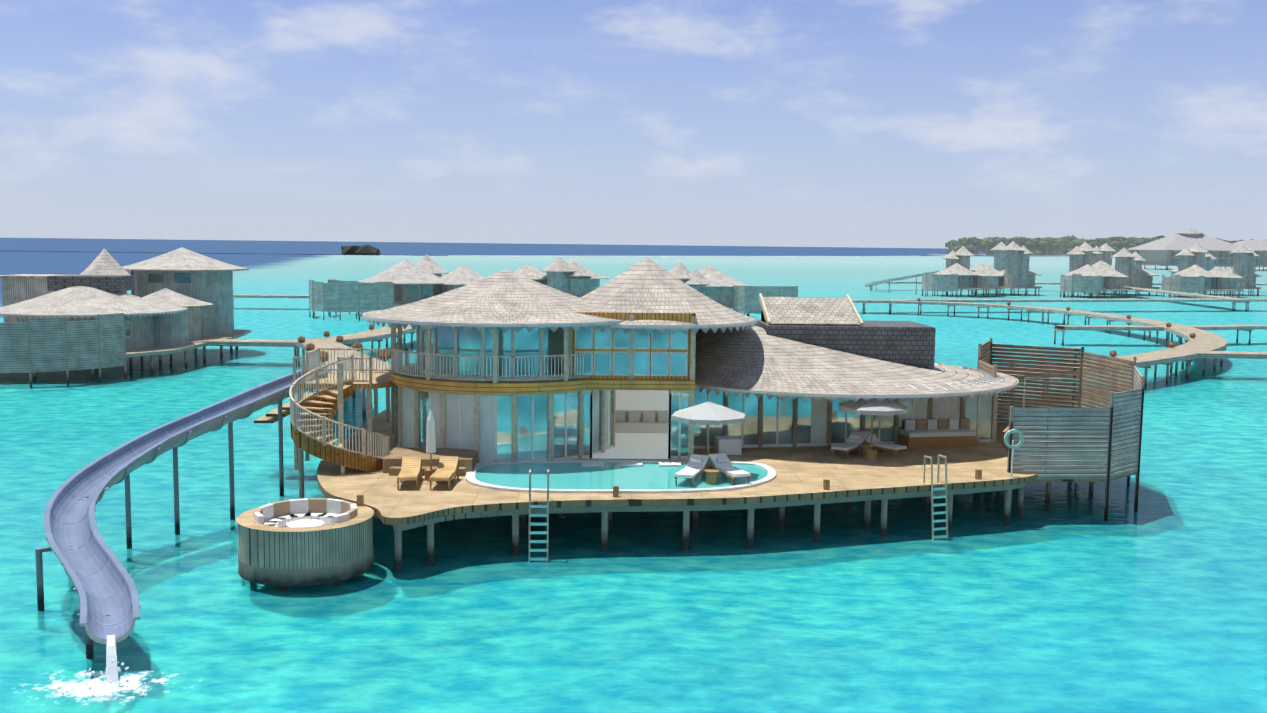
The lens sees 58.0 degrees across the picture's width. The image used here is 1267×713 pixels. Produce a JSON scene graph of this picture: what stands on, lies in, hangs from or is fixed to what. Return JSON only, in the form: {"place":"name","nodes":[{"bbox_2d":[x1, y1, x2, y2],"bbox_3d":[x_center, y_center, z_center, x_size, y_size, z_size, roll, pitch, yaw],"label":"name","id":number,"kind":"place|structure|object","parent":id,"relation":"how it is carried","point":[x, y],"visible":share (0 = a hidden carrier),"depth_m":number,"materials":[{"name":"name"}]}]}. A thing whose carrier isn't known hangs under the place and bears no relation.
{"place":"outdoors","nodes":[
{"label":"outdoors","id":0,"kind":"place"},
{"bbox_2d":[0,238,1266,712],"bbox_3d":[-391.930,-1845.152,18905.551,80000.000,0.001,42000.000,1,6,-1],"label":"sea","id":1,"kind":"structure","parent":0,"point":[1070,600],"depth_m":34.59,"materials":[{"name":"teal liquid"}]},
{"bbox_2d":[0,0,1266,248],"label":"sky","id":2,"kind":"structure","parent":0,"point":[774,123],"materials":[{"name":"blue"}]},
{"bbox_2d":[37,227,1266,270],"bbox_3d":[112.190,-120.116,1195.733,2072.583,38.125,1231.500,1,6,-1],"label":"island","id":3,"kind":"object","parent":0,"point":[1161,250],"visible":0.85,"depth_m":825.67,"materials":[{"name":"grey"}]},
{"label":"seabed","id":4,"kind":"structure","parent":0,"visible":0},
{"bbox_2d":[35,347,407,699],"bbox_3d":[-12.662,4.030,37.030,7.976,7.116,25.820,1,6,-1],"label":"water slide","id":5,"kind":"object","parent":4,"relation":"on","point":[97,573],"visible":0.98,"depth_m":37.12,"materials":[{"name":"blue"}]},
{"bbox_2d":[0,241,1266,387],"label":"background villas","id":6,"kind":"object","parent":4,"relation":"on","point":[93,315],"visible":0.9,"depth_m":97.87,"materials":[{"name":"grey wood"}]},
{"bbox_2d":[236,257,1144,590],"bbox_3d":[4.574,1.744,43.279,32.620,10.844,23.250,1,6,-1],"label":"villa","id":7,"kind":"object","parent":4,"relation":"on","point":[646,385],"visible":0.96,"depth_m":42.47,"materials":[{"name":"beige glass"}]},
{"bbox_2d":[159,294,1266,439],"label":"jetties","id":8,"kind":"object","parent":4,"relation":"on","point":[1200,342],"visible":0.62,"depth_m":97.45,"materials":[{"name":"brown wood"}]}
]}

